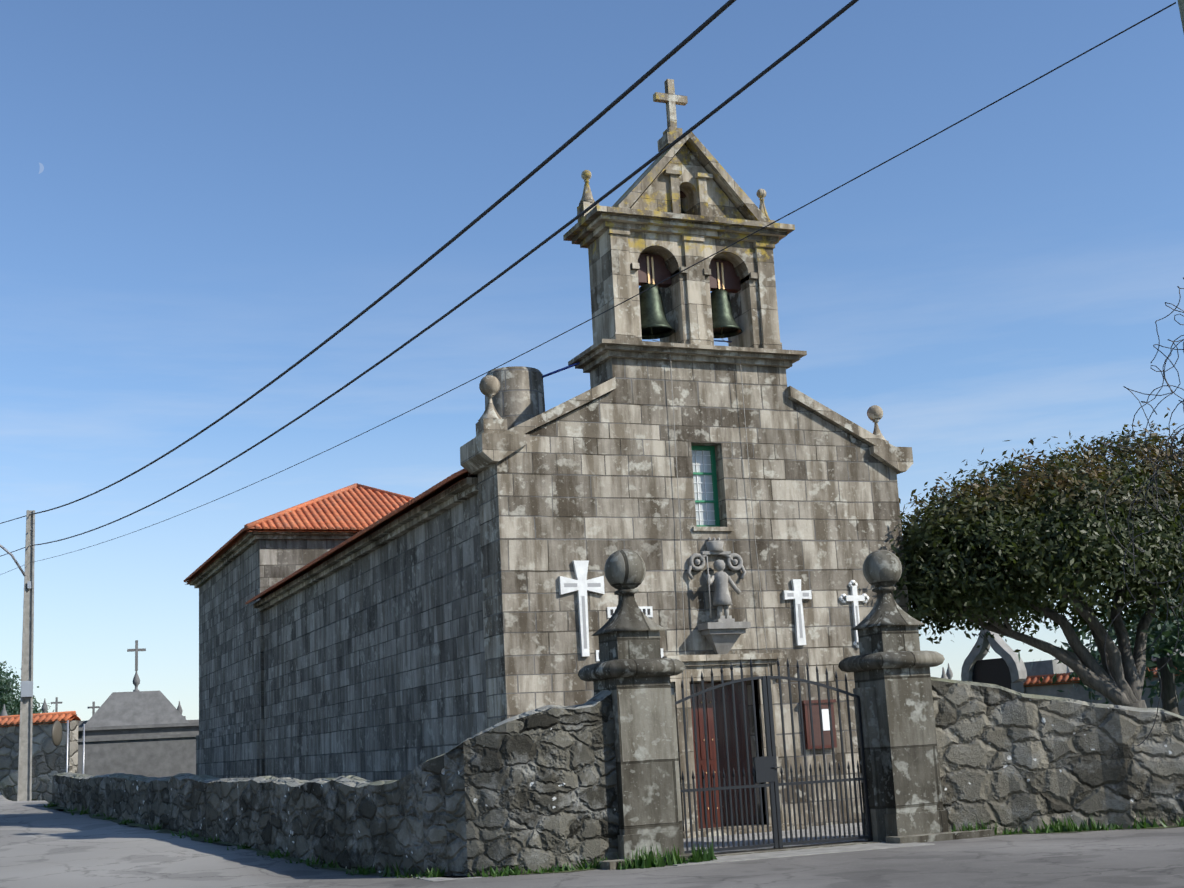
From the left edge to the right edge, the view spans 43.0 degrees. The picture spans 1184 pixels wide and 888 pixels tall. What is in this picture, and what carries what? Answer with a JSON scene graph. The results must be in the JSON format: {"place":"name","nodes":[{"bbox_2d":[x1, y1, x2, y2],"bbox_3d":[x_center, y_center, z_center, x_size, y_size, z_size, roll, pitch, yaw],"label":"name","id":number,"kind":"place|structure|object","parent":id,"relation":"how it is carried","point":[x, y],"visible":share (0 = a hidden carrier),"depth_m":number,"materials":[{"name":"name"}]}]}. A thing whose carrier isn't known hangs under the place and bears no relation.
{"place":"outdoors","nodes":[
{"label":"outdoors","id":0,"kind":"place"},
{"bbox_2d":[39,163,43,173],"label":"moon","id":1,"kind":"object","parent":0,"point":[41,167],"visible":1,"depth_m":2773.47,"materials":[{"name":"white"}]},
{"bbox_2d":[0,792,1183,887],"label":"road","id":2,"kind":"structure","parent":0,"point":[41,846],"depth_m":20.88,"materials":[{"name":"grey asphalt"}]},
{"bbox_2d":[43,806,1182,877],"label":"mossy verge","id":3,"kind":"structure","parent":2,"relation":"on","point":[200,838],"depth_m":25.67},
{"bbox_2d":[44,801,1183,878],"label":"weeds","id":4,"kind":"object","parent":3,"relation":"on","point":[645,860],"visible":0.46,"depth_m":21.57,"materials":[{"name":"green plant"}]},
{"bbox_2d":[578,549,948,858],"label":"gate pillars","id":5,"kind":"structure","parent":2,"relation":"on","point":[632,671],"depth_m":23.11,"materials":[{"name":"grey stone"}]},
{"bbox_2d":[675,658,871,853],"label":"iron gate","id":6,"kind":"structure","parent":5,"relation":"attached to","point":[765,769],"depth_m":22.94,"materials":[{"name":"metal"}]},
{"bbox_2d":[599,829,994,869],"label":"gate threshold stones","id":7,"kind":"object","parent":2,"relation":"on","point":[890,842],"visible":0.44,"depth_m":22.42,"materials":[{"name":"grey stone"}]},
{"bbox_2d":[0,0,1183,720],"label":"sky","id":8,"kind":"structure","parent":0,"point":[223,187],"materials":[{"name":"blue"}]},
{"bbox_2d":[409,822,865,880],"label":"yard paving","id":9,"kind":"structure","parent":0,"point":[442,878],"depth_m":25.22,"materials":[{"name":"grey stone"}]},
{"bbox_2d":[478,358,908,826],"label":"church facade","id":10,"kind":"structure","parent":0,"point":[594,483],"depth_m":28.57,"materials":[{"name":"grey stone"}]},
{"bbox_2d":[563,79,806,372],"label":"bell gable","id":11,"kind":"structure","parent":10,"relation":"on","point":[643,214],"depth_m":29.77,"materials":[{"name":"grey stone"}]},
{"bbox_2d":[638,191,741,339],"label":"bells","id":12,"kind":"object","parent":11,"relation":"attached to","point":[724,278],"visible":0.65,"depth_m":29.94,"materials":[{"name":"green metal"}]},
{"bbox_2d":[653,339,768,734],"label":"bell ropes","id":13,"kind":"object","parent":11,"relation":"hanging from","point":[679,521],"visible":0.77,"depth_m":28.69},
{"bbox_2d":[691,446,719,526],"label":"gable window","id":14,"kind":"structure","parent":10,"relation":"in","point":[705,486],"depth_m":29.21,"materials":[{"name":"green"}]},
{"bbox_2d":[559,561,868,660],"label":"crosses","id":15,"kind":"object","parent":10,"relation":"attached to","point":[581,585],"visible":0.85,"depth_m":27.52,"materials":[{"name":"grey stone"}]},
{"bbox_2d":[687,537,750,653],"bbox_3d":[2.420,2.860,28.327,1.261,2.245,0.561,2,-12,-23],"label":"niche statue","id":16,"kind":"object","parent":10,"relation":"attached to","point":[721,633],"visible":1,"depth_m":28.18,"materials":[{"name":"stone"}]},
{"bbox_2d":[689,681,755,828],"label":"church door","id":17,"kind":"structure","parent":10,"relation":"in","point":[720,728],"depth_m":28.38,"materials":[{"name":"brown wood"}]},
{"bbox_2d":[802,699,836,748],"bbox_3d":[4.345,5.348,28.671,0.720,0.910,0.160,2,-12,-23],"label":"notice board","id":18,"kind":"object","parent":10,"relation":"attached to","point":[816,724],"visible":0.69,"depth_m":28.61,"materials":[{"name":"brown wood"}]},
{"bbox_2d":[1018,580,1183,714],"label":"hedge","id":19,"kind":"object","parent":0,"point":[1163,644],"depth_m":38.64,"materials":[{"name":"green plant"}]},
{"bbox_2d":[1023,666,1181,686],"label":"cemetery tile roofs","id":20,"kind":"structure","parent":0,"point":[1033,680],"depth_m":51.13,"materials":[{"name":"orange tile"}]},
{"bbox_2d":[1098,277,1183,745],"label":"tree","id":21,"kind":"object","parent":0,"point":[1147,402],"visible":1,"depth_m":10.09,"materials":[{"name":"black"}]},
{"bbox_3d":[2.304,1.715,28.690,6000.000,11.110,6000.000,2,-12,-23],"label":"ground","id":22,"kind":"structure","parent":0,"visible":0},
{"bbox_2d":[0,510,34,800],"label":"concrete utility pole","id":23,"kind":"object","parent":22,"relation":"on","point":[24,790],"visible":1,"depth_m":43.01,"materials":[{"name":"grey concrete"}]},
{"bbox_2d":[0,0,1175,574],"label":"overhead cables","id":24,"kind":"object","parent":23,"relation":"attached to","point":[648,74],"visible":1,"depth_m":14.74,"materials":[{"name":"black plastic"}]},
{"bbox_2d":[0,661,53,714],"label":"tree","id":25,"kind":"object","parent":22,"relation":"on","point":[9,700],"visible":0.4,"depth_m":211.37,"materials":[{"name":"green plant"}]},
{"bbox_2d":[0,720,77,803],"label":"stone wall","id":26,"kind":"structure","parent":22,"relation":"on","point":[48,759],"depth_m":48.01,"materials":[{"name":"stone"}]},
{"bbox_2d":[0,711,80,726],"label":"tiled wall coping","id":27,"kind":"object","parent":26,"relation":"on","point":[11,720],"visible":0.75,"depth_m":48.23,"materials":[{"name":"orange tile"}]},
{"bbox_2d":[52,720,84,773],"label":"traffic mirror","id":28,"kind":"object","parent":22,"relation":"on","point":[57,732],"visible":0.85,"depth_m":41.62,"materials":[{"name":"grey mirror"}]},
{"bbox_2d":[0,640,198,777],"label":"mausoleum","id":29,"kind":"structure","parent":22,"relation":"on","point":[136,731],"depth_m":67.33,"materials":[{"name":"stone"}]},
{"bbox_2d":[196,539,344,777],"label":"chancel walls","id":30,"kind":"structure","parent":22,"relation":"on","point":[230,740],"depth_m":51.88,"materials":[{"name":"grey stone"}]},
{"bbox_2d":[190,530,357,587],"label":"roof eaves","id":31,"kind":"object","parent":30,"relation":"attached to","point":[239,547],"depth_m":49.80,"materials":[{"name":"grey stone"}]},
{"bbox_2d":[183,483,412,584],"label":"tiled roof","id":32,"kind":"structure","parent":30,"relation":"on","point":[356,507],"depth_m":51.27,"materials":[{"name":"orange tile"}]},
{"bbox_2d":[52,690,619,875],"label":"churchyard wall","id":33,"kind":"structure","parent":22,"relation":"on","point":[534,789],"depth_m":21.57,"materials":[{"name":"grey stone"}]},
{"bbox_2d":[263,493,735,826],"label":"nave walls","id":34,"kind":"structure","parent":22,"relation":"on","point":[374,665],"depth_m":34.55,"materials":[{"name":"grey stone"}]},
{"bbox_2d":[245,469,473,603],"bbox_3d":[-2.524,1.836,40.260,9.594,2.582,22.400,2,-12,-23],"label":"roof edge","id":35,"kind":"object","parent":34,"relation":"on","point":[432,492],"depth_m":34.91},
{"bbox_2d":[253,477,478,611],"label":"cornice","id":36,"kind":"structure","parent":34,"relation":"attached to","point":[466,488],"depth_m":34.26,"materials":[{"name":"grey stone"}]},
{"bbox_2d":[468,366,544,477],"bbox_3d":[-1.471,0.173,29.489,1.940,3.270,1.940,2,-12,-23],"label":"stair turret","id":37,"kind":"object","parent":34,"relation":"on","point":[518,398],"visible":0.29,"depth_m":29.19,"materials":[{"name":"stone"}]},
{"bbox_2d":[542,362,579,377],"bbox_3d":[-0.500,-1.503,29.613,1.191,0.342,0.050,-6,-12,13],"label":"metal pipe","id":38,"kind":"object","parent":37,"relation":"attached to","point":[561,369],"visible":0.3,"depth_m":29.62,"materials":[{"name":"metal"}]},
{"bbox_2d":[460,377,912,838],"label":"stone trim","id":39,"kind":"structure","parent":22,"relation":"on","point":[481,452],"depth_m":27.97,"materials":[{"name":"grey stone"}]},
{"bbox_2d":[476,375,888,442],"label":"ball finials","id":40,"kind":"object","parent":39,"relation":"attached to","point":[490,420],"visible":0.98,"depth_m":27.88,"materials":[{"name":"stone"}]},
{"bbox_2d":[890,408,1183,707],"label":"churchyard tree","id":41,"kind":"object","parent":22,"relation":"on","point":[1044,519],"depth_m":30.13,"materials":[{"name":"green plant"}]},
{"bbox_2d":[931,677,1183,833],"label":"churchyard wall","id":42,"kind":"structure","parent":22,"relation":"on","point":[1012,759],"depth_m":23.71,"materials":[{"name":"grey stone"}]},
{"bbox_2d":[941,621,1183,715],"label":"tomb","id":43,"kind":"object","parent":22,"relation":"on","point":[1020,672],"depth_m":52.40,"materials":[{"name":"grey stone"}]},
{"bbox_2d":[972,658,1011,689],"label":"tomb opening","id":44,"kind":"object","parent":43,"relation":"attached to","point":[996,671],"visible":0.07,"depth_m":53.18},
{"bbox_2d":[1178,0,1183,32],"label":"wooden utility pole","id":45,"kind":"object","parent":22,"relation":"on","point":[1181,5],"visible":1,"depth_m":10.34,"materials":[{"name":"grey wood"}]}
]}

